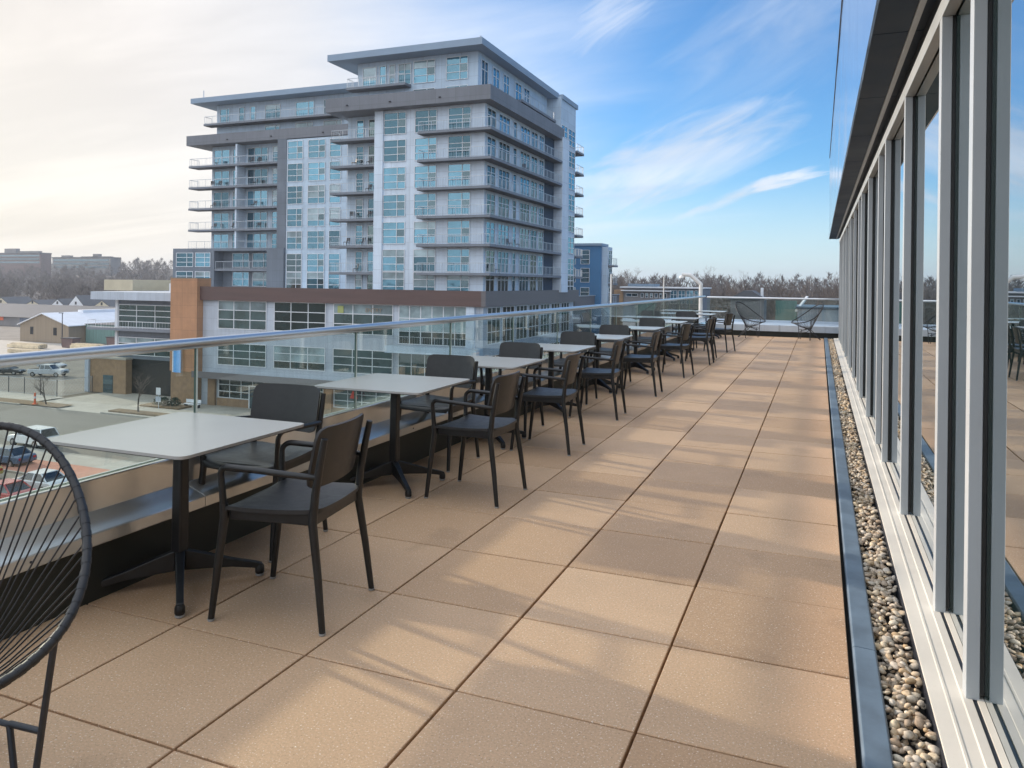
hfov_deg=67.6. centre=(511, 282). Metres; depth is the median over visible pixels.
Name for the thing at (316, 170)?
window
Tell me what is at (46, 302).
gabled house
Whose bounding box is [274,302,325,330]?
window
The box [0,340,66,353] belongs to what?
yard
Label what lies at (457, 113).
window
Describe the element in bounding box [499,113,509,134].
glazed door
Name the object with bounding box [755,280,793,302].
bare tree
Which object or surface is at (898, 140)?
window pane
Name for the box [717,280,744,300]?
bare tree
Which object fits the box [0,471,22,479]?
front lot
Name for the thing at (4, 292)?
bare tree
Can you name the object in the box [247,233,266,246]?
balcony door
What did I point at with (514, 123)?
narrow window
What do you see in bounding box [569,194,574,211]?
rear window
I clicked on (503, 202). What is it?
glazed door
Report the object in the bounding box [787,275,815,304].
bare tree
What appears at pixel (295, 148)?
window
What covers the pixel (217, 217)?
balcony door
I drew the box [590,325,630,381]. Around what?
armchair
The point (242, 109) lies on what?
window
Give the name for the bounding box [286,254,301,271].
window
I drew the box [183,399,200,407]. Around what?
bus bench
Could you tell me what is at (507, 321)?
side window
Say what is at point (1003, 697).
window pane
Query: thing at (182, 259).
window
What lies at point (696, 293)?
window
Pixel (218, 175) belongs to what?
balcony door
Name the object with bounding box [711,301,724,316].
bare tree
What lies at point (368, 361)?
window
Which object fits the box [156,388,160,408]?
sign post
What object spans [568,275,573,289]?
rear window
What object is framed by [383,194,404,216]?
window
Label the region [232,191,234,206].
window
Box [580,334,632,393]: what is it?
cafe table
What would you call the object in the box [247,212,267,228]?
balcony door
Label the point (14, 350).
lumber stack
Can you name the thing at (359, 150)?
window
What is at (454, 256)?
window
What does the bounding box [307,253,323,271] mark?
window
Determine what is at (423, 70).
window
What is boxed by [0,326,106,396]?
parking lot
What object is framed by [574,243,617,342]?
blue building
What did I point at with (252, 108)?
window
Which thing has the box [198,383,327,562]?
armchair
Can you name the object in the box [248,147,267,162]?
balcony door
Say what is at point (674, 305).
glass railing
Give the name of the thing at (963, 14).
window pane
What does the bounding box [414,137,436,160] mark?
window
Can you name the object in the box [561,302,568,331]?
side window
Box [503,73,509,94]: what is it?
penthouse window
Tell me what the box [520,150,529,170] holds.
glazed door
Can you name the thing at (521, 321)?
side window
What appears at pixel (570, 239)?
rear window
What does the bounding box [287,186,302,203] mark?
window
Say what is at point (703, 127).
sky
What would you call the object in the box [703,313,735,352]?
armchair
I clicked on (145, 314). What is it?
window
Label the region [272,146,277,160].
window
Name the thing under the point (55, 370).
pickup truck
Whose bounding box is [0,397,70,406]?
verge
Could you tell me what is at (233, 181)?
window
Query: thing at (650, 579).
terrace paving
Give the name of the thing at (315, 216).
window
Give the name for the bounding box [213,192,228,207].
balcony door
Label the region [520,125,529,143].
glazed door
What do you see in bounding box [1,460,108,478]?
brick paving
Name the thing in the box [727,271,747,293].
bare tree
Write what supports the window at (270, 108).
in the apartment tower
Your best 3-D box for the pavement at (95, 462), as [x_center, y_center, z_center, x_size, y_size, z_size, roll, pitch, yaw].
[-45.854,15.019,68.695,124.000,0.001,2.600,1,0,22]
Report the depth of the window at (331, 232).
102.22 m
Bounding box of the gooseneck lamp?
[679,272,702,316]
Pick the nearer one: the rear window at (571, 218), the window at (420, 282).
the window at (420, 282)
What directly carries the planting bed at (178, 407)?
on the podium pavement at (221, 410)
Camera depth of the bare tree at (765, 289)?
228.04 m
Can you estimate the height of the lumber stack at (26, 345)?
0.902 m
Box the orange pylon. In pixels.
[170,278,211,403]
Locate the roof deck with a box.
[824,344,932,767]
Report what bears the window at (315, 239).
in the apartment tower
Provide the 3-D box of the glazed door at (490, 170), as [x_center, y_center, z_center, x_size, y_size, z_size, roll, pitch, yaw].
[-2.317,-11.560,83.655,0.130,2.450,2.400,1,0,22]
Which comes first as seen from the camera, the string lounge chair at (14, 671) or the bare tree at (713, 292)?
the string lounge chair at (14, 671)
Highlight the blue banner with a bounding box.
[172,350,180,372]
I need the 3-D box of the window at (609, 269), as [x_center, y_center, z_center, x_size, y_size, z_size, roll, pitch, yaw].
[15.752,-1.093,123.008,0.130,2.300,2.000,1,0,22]
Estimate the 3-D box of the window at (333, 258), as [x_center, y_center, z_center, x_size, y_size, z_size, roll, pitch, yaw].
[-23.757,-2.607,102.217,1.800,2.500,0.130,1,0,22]
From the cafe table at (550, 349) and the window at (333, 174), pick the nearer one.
the cafe table at (550, 349)
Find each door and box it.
[103,375,112,392]
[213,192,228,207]
[213,213,228,228]
[213,234,228,247]
[214,149,229,164]
[214,170,229,185]
[247,168,267,184]
[247,190,267,206]
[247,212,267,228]
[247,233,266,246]
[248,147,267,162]
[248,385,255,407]
[367,198,373,217]
[367,225,372,244]
[367,251,372,271]
[367,275,372,288]
[368,119,374,136]
[368,146,373,163]
[368,172,373,190]
[485,250,494,272]
[485,272,493,290]
[486,164,495,185]
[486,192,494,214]
[486,221,494,243]
[487,107,495,127]
[487,135,495,156]
[497,223,508,245]
[497,251,508,272]
[497,273,507,290]
[498,141,509,162]
[498,168,509,189]
[498,196,508,217]
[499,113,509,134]
[518,274,528,290]
[519,202,528,222]
[519,227,528,248]
[519,253,528,273]
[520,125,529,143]
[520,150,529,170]
[520,176,529,196]
[529,274,535,289]
[530,180,536,198]
[530,205,536,223]
[530,230,536,249]
[530,254,536,273]
[531,130,537,148]
[531,155,537,172]
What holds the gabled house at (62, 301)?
on the ground at (75, 395)
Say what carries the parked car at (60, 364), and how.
on the parking lot at (76, 368)
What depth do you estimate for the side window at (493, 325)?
83.54 m
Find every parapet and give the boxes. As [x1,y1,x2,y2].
[0,316,704,639]
[707,318,838,338]
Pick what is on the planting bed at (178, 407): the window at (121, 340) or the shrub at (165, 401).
the shrub at (165, 401)
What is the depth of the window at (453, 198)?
83.15 m
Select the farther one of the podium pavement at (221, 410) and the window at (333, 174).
the window at (333, 174)
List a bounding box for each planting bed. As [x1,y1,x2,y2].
[108,408,170,415]
[139,402,191,409]
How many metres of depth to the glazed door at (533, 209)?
96.17 m
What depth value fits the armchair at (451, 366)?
5.92 m
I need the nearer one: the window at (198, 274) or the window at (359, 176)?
the window at (359, 176)
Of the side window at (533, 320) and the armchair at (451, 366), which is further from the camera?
the side window at (533, 320)
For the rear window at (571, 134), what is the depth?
110.45 m
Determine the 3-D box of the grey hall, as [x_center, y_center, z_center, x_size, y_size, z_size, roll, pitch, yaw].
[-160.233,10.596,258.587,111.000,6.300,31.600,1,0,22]
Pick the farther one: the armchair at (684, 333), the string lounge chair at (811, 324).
the string lounge chair at (811, 324)
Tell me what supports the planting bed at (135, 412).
on the podium pavement at (221, 410)
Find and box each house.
[0,296,31,303]
[26,299,56,304]
[51,298,72,304]
[68,295,103,305]
[94,300,114,306]
[729,288,766,319]
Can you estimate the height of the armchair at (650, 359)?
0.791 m
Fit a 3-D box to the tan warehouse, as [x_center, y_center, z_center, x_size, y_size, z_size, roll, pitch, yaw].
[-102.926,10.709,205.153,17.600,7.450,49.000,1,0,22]
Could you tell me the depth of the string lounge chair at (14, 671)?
2.02 m
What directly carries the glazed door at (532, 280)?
in the apartment tower
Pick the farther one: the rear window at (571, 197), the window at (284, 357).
the rear window at (571, 197)
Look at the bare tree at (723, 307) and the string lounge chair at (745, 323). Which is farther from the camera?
the bare tree at (723, 307)
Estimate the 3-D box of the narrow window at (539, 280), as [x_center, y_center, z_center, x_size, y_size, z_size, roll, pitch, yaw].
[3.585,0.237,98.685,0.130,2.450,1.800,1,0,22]
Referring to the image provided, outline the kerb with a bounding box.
[0,401,149,474]
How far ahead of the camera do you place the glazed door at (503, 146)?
87.20 m
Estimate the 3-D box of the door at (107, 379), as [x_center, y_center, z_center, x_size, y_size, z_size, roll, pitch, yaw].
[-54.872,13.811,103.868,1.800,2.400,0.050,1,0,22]
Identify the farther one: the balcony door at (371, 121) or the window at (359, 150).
the window at (359, 150)
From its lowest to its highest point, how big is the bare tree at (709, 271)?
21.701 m
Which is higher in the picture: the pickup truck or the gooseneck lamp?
the gooseneck lamp
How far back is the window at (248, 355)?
92.80 m
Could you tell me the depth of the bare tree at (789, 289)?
258.93 m
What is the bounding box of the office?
[84,280,170,395]
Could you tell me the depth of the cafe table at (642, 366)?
11.86 m
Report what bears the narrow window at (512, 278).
in the apartment tower
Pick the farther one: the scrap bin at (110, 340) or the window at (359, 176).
the scrap bin at (110, 340)
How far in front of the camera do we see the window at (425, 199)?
84.68 m
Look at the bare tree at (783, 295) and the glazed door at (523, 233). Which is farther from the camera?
the bare tree at (783, 295)
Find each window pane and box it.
[856,249,857,370]
[864,190,867,401]
[871,170,877,423]
[889,118,903,486]
[910,46,939,569]
[948,0,970,645]
[983,0,1023,767]
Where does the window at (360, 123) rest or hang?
in the apartment tower
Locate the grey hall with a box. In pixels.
[0,303,114,325]
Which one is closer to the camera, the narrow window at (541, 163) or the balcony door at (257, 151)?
the narrow window at (541, 163)
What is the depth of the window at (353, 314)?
86.40 m
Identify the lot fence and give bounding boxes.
[0,376,92,396]
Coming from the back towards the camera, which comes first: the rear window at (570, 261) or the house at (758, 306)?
the house at (758, 306)
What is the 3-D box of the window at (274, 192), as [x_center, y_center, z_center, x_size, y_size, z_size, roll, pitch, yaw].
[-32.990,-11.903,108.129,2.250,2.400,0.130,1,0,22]
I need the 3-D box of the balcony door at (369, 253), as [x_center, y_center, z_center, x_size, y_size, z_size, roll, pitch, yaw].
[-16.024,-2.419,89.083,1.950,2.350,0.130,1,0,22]
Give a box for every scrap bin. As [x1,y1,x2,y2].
[61,337,79,347]
[106,336,114,344]
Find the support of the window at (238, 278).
in the apartment tower
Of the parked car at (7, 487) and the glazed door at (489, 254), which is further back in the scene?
the glazed door at (489, 254)
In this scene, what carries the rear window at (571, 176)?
in the apartment tower
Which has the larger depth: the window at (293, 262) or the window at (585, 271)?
the window at (585, 271)
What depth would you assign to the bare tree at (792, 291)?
254.00 m
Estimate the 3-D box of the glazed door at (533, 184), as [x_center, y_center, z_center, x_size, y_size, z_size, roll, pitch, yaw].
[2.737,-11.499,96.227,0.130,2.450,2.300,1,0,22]
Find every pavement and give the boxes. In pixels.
[0,391,62,400]
[0,445,135,469]
[105,400,250,416]
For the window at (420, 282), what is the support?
in the apartment tower
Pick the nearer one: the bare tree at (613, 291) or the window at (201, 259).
the window at (201, 259)
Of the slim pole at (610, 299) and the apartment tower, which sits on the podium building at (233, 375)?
the apartment tower
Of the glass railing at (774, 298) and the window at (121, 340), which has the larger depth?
the window at (121, 340)
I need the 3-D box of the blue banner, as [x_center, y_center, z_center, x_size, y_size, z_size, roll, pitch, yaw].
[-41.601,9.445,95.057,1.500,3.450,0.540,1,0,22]
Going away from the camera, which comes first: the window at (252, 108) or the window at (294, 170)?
the window at (294, 170)
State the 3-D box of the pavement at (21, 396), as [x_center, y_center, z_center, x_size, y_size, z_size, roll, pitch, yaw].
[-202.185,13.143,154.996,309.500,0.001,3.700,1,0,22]
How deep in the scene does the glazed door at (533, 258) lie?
96.10 m
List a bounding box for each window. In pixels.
[118,304,169,328]
[118,336,169,356]
[176,253,192,266]
[176,271,192,278]
[195,253,210,266]
[195,271,209,277]
[217,344,265,367]
[218,300,266,330]
[218,379,260,399]
[220,108,229,122]
[232,170,234,184]
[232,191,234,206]
[232,253,248,266]
[232,272,248,285]
[239,107,244,120]
[250,106,255,119]
[252,253,266,266]
[252,272,265,286]
[265,104,280,118]
[265,124,279,129]
[271,233,275,247]
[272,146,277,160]
[272,168,276,183]
[272,190,276,205]
[272,211,276,227]
[273,345,325,371]
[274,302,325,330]
[286,231,301,248]
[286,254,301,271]
[286,272,301,287]
[287,140,302,159]
[287,163,302,181]
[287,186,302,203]
[287,208,301,226]
[295,101,313,115]
[295,122,312,127]
[306,272,323,287]
[307,185,324,203]
[307,208,324,226]
[307,231,324,248]
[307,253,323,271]
[308,139,325,157]
[308,162,324,180]
[323,119,341,125]
[328,230,339,248]
[328,253,339,271]
[328,272,339,288]
[329,161,340,179]
[329,184,340,202]
[329,207,340,225]
[330,138,340,156]
[333,303,392,335]
[333,348,392,373]
[334,390,389,407]
[355,225,362,244]
[355,252,362,271]
[355,275,361,288]
[356,146,363,164]
[356,173,363,191]
[356,199,362,218]
[357,120,363,137]
[362,66,376,85]
[379,65,385,84]
[382,222,404,243]
[382,249,404,270]
[382,272,404,289]
[383,139,405,161]
[383,167,405,189]
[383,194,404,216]
[384,111,405,134]
[389,64,394,83]
[398,63,410,83]
[398,305,465,346]
[398,353,429,375]
[413,59,434,83]
[413,87,434,90]
[413,221,435,243]
[413,249,435,271]
[413,272,434,289]
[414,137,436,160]
[414,165,436,187]
[414,193,435,215]
[415,109,436,132]
[446,55,467,80]
[446,84,467,87]
[446,249,469,271]
[446,272,468,290]
[447,163,470,186]
[447,192,469,214]
[447,220,469,243]
[448,106,470,128]
[448,135,470,157]
[481,58,487,84]
[487,307,500,344]
[492,66,499,88]
[502,306,514,341]
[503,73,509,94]
[511,277,514,290]
[512,173,516,192]
[512,200,515,219]
[512,226,515,246]
[512,252,515,272]
[513,121,516,138]
[513,147,516,164]
[515,81,521,99]
[516,305,526,339]
[524,87,529,102]
[528,304,538,337]
[537,255,542,274]
[537,277,542,289]
[538,183,543,200]
[538,207,543,224]
[538,231,542,249]
[539,135,543,150]
[539,159,543,175]
[540,303,549,335]
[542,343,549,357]
[551,303,559,333]
[561,124,567,138]
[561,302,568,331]
[568,128,575,148]
[568,215,573,232]
[568,237,573,253]
[568,258,573,274]
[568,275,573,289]
[569,150,574,169]
[569,172,574,190]
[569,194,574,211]
[580,268,589,281]
[580,287,588,294]
[581,250,589,263]
[608,250,611,264]
[608,268,611,281]
[626,293,637,296]
[670,290,676,297]
[678,290,684,297]
[686,290,692,296]
[694,290,698,303]
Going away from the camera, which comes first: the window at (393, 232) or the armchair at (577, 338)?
the armchair at (577, 338)
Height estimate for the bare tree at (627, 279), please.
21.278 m
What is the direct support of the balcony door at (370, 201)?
in the apartment tower
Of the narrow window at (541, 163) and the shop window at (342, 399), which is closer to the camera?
the shop window at (342, 399)
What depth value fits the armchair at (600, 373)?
7.78 m
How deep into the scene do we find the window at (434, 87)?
87.05 m
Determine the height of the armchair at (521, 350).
0.791 m
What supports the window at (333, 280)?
in the apartment tower
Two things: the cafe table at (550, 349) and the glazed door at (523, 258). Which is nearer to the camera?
the cafe table at (550, 349)
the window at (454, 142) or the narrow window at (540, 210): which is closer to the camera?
the window at (454, 142)
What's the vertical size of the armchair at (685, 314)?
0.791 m
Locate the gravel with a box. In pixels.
[828,338,941,767]
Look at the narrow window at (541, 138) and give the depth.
98.64 m
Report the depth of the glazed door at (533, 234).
96.17 m
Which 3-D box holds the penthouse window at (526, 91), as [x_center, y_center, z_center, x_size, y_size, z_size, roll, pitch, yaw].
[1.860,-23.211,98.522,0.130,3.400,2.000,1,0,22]
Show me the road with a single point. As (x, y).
(63, 422)
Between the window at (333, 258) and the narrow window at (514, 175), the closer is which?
the narrow window at (514, 175)
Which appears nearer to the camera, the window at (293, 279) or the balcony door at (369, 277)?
the balcony door at (369, 277)
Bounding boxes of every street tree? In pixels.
[30,373,52,403]
[130,371,154,411]
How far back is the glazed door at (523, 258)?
93.17 m
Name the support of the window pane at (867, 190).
in the office building at (926, 202)
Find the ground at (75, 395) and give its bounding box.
[0,289,765,412]
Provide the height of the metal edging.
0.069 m
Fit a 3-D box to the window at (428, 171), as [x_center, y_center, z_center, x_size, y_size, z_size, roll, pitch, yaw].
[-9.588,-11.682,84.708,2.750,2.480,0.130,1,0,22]
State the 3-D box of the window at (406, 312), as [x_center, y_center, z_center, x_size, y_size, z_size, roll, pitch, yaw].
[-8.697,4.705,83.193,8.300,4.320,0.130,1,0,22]
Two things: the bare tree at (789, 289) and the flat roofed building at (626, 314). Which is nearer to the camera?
the flat roofed building at (626, 314)
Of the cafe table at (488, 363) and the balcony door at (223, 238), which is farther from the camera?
the balcony door at (223, 238)
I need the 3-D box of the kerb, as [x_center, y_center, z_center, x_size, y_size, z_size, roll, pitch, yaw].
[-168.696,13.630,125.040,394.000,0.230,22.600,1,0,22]
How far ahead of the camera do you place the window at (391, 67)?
88.66 m
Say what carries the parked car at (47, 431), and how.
on the road
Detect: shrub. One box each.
[159,396,169,405]
[167,397,181,405]
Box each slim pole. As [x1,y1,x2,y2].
[610,274,611,324]
[663,277,663,316]
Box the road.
[0,403,154,461]
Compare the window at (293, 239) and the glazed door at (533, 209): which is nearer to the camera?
the glazed door at (533, 209)
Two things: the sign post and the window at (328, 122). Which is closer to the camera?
the sign post
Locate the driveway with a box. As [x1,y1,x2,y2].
[22,392,170,412]
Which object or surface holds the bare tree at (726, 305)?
on the ground at (75, 395)
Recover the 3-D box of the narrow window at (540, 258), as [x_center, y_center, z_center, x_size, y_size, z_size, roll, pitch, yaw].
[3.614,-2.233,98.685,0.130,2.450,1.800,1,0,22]
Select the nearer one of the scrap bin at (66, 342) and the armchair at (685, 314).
the armchair at (685, 314)
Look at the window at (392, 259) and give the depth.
86.16 m
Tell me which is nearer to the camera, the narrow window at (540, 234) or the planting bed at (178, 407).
the planting bed at (178, 407)
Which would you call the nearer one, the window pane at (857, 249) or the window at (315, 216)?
the window pane at (857, 249)
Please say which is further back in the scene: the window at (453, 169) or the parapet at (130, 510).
the window at (453, 169)
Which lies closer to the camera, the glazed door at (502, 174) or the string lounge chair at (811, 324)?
the string lounge chair at (811, 324)
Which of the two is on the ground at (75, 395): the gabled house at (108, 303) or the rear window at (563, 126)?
the gabled house at (108, 303)
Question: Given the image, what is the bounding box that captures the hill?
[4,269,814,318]
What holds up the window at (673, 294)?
in the flat roofed building at (626, 314)
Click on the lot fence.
(42, 385)
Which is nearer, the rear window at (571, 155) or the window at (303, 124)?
the window at (303, 124)
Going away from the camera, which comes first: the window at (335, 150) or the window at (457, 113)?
the window at (457, 113)
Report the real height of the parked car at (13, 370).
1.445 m
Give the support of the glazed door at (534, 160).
in the apartment tower
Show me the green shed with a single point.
(95, 336)
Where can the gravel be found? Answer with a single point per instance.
(886, 645)
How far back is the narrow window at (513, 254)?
90.26 m
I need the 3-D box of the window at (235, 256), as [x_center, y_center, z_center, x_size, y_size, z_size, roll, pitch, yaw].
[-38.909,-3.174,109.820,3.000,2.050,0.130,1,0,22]
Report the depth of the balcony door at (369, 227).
89.33 m
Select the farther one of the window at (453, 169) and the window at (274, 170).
the window at (274, 170)
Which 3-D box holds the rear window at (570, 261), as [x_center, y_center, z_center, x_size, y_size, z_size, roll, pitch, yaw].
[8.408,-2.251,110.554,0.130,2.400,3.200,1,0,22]
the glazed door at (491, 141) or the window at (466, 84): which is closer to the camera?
the glazed door at (491, 141)
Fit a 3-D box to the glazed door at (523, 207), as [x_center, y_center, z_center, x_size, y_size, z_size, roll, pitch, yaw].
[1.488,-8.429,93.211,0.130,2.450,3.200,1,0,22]
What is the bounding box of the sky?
[0,0,840,289]
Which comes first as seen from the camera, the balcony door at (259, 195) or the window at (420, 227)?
the window at (420, 227)
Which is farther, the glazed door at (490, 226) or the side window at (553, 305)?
the side window at (553, 305)
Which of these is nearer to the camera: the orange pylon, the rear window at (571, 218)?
the orange pylon
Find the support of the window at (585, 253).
in the blue building at (594, 264)
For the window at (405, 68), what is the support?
in the apartment tower
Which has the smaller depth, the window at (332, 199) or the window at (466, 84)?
the window at (466, 84)
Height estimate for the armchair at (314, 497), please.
0.791 m
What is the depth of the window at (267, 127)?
108.58 m
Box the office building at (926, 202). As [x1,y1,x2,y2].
[829,0,1023,767]
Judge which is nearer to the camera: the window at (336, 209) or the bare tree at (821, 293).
the window at (336, 209)
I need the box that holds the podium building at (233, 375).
[191,286,578,414]
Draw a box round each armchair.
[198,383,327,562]
[207,413,374,636]
[400,354,479,471]
[424,371,526,508]
[480,342,543,431]
[510,352,584,455]
[554,331,597,404]
[568,339,626,420]
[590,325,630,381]
[616,330,662,396]
[632,318,665,364]
[651,323,693,377]
[671,311,696,348]
[680,318,713,365]
[687,316,716,359]
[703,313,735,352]
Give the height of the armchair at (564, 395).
0.791 m
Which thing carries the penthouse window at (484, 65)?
in the apartment tower
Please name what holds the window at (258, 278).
in the apartment tower
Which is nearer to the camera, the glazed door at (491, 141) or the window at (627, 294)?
the glazed door at (491, 141)
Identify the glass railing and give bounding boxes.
[0,296,705,412]
[707,296,838,321]
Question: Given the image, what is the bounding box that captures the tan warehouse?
[17,309,114,342]
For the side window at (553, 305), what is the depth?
103.08 m
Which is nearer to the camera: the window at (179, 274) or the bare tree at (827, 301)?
the window at (179, 274)
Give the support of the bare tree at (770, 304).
on the ground at (75, 395)
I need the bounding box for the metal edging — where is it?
[824,338,893,767]
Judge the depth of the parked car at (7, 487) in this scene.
52.64 m
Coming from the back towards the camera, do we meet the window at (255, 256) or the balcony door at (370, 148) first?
the window at (255, 256)
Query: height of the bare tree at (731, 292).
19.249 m
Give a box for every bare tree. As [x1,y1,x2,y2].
[0,281,13,296]
[612,272,623,318]
[617,268,641,285]
[696,265,728,310]
[705,283,730,316]
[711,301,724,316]
[716,289,751,318]
[716,294,730,315]
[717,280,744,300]
[718,274,743,312]
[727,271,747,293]
[739,283,774,309]
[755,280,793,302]
[766,293,790,319]
[769,275,796,306]
[778,276,805,300]
[780,278,804,302]
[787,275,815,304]
[796,285,838,304]
[806,286,837,304]
[819,273,838,304]
[821,278,838,304]
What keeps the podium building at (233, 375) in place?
on the podium pavement at (221, 410)
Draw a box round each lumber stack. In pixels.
[7,342,46,348]
[7,348,42,352]
[70,343,104,347]
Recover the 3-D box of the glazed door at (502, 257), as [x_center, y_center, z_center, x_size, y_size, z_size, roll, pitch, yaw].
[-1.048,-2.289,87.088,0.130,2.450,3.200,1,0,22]
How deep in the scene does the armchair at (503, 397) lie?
4.81 m
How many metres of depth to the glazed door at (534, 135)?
96.17 m
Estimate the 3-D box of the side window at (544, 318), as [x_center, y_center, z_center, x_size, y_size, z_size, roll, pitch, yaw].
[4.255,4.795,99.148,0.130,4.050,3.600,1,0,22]
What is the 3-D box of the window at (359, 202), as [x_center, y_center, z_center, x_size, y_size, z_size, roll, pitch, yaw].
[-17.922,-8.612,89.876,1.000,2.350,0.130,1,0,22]
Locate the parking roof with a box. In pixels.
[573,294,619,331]
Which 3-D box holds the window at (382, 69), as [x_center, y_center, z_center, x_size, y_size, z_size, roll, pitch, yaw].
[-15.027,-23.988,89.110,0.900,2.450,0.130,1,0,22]
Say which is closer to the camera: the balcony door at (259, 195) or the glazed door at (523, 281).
the glazed door at (523, 281)
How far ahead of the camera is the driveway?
96.37 m
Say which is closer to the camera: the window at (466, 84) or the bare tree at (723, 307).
the window at (466, 84)
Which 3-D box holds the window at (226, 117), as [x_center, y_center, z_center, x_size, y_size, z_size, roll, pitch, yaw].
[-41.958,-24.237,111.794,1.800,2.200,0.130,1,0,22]
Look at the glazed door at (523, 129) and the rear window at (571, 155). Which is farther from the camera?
the rear window at (571, 155)
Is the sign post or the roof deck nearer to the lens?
the roof deck
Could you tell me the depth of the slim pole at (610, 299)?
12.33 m
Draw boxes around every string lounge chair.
[0,422,91,767]
[735,301,765,337]
[791,303,823,340]
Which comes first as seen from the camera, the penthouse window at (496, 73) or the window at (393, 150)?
the window at (393, 150)
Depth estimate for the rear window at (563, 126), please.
107.81 m
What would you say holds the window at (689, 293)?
in the flat roofed building at (626, 314)
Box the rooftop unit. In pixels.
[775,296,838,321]
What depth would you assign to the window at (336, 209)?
102.22 m
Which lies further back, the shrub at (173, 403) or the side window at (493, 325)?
the shrub at (173, 403)
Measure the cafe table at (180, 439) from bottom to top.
0.690 m
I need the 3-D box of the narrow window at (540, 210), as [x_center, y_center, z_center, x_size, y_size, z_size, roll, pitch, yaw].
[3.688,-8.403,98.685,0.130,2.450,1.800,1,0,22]
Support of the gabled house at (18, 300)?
on the ground at (75, 395)
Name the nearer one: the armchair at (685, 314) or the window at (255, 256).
the armchair at (685, 314)
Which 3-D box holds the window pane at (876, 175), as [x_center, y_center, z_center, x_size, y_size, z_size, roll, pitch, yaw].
[3.404,0.139,7.108,0.008,2.450,1.428,1,0,22]
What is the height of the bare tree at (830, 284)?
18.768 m
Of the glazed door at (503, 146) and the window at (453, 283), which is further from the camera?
the glazed door at (503, 146)
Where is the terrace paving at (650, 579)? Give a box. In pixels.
[0,335,856,767]
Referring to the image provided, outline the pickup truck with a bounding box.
[27,364,68,376]
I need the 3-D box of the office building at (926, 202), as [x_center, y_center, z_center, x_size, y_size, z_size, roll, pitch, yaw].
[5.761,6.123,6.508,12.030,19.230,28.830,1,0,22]
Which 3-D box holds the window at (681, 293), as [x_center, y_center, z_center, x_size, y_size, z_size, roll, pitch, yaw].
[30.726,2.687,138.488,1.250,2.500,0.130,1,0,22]
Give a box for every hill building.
[0,249,51,276]
[52,254,120,274]
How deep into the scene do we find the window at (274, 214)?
108.37 m
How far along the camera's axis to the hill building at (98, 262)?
721.16 m
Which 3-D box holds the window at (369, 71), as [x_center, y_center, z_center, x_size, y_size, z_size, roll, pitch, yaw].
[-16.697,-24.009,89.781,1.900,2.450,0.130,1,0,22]
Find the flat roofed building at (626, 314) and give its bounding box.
[614,284,711,334]
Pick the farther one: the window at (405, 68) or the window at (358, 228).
the window at (358, 228)
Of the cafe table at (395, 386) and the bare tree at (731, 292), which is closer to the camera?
the cafe table at (395, 386)
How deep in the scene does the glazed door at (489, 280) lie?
83.62 m
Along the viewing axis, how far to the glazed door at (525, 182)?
93.19 m
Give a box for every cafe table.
[48,412,303,618]
[314,373,469,498]
[456,355,544,449]
[527,343,595,412]
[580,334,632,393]
[624,326,664,373]
[656,320,687,360]
[659,317,699,352]
[693,310,726,338]
[696,313,715,344]
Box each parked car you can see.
[0,367,25,374]
[0,445,36,466]
[0,478,35,498]
[7,425,58,448]
[12,468,67,488]
[37,362,66,367]
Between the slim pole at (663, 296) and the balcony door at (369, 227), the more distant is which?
the balcony door at (369, 227)
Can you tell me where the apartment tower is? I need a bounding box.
[173,36,583,291]
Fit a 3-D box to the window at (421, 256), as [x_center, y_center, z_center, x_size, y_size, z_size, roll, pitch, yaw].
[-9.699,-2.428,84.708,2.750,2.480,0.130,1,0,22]
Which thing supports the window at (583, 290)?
in the blue building at (594, 264)
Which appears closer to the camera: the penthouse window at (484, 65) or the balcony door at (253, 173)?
the penthouse window at (484, 65)
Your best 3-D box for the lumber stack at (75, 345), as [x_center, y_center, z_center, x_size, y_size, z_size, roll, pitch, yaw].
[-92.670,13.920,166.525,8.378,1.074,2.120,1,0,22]
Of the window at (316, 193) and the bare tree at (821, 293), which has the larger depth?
the bare tree at (821, 293)
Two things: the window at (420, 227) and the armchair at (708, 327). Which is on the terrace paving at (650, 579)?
the armchair at (708, 327)
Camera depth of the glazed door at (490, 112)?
83.62 m
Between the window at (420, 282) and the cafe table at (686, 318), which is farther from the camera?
the window at (420, 282)
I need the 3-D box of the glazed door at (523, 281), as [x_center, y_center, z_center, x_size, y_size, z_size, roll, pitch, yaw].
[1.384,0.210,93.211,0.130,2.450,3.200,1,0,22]
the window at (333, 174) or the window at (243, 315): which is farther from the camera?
the window at (333, 174)
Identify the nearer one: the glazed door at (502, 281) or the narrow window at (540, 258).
the glazed door at (502, 281)
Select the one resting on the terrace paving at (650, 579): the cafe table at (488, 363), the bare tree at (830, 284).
the cafe table at (488, 363)
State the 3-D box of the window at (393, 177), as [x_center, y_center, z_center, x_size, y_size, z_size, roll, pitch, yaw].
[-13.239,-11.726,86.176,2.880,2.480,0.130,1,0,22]
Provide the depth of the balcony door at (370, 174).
89.27 m
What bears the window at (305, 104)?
in the apartment tower
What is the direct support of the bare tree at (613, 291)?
on the ground at (75, 395)
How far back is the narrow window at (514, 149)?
90.06 m
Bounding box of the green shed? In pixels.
[86,322,114,343]

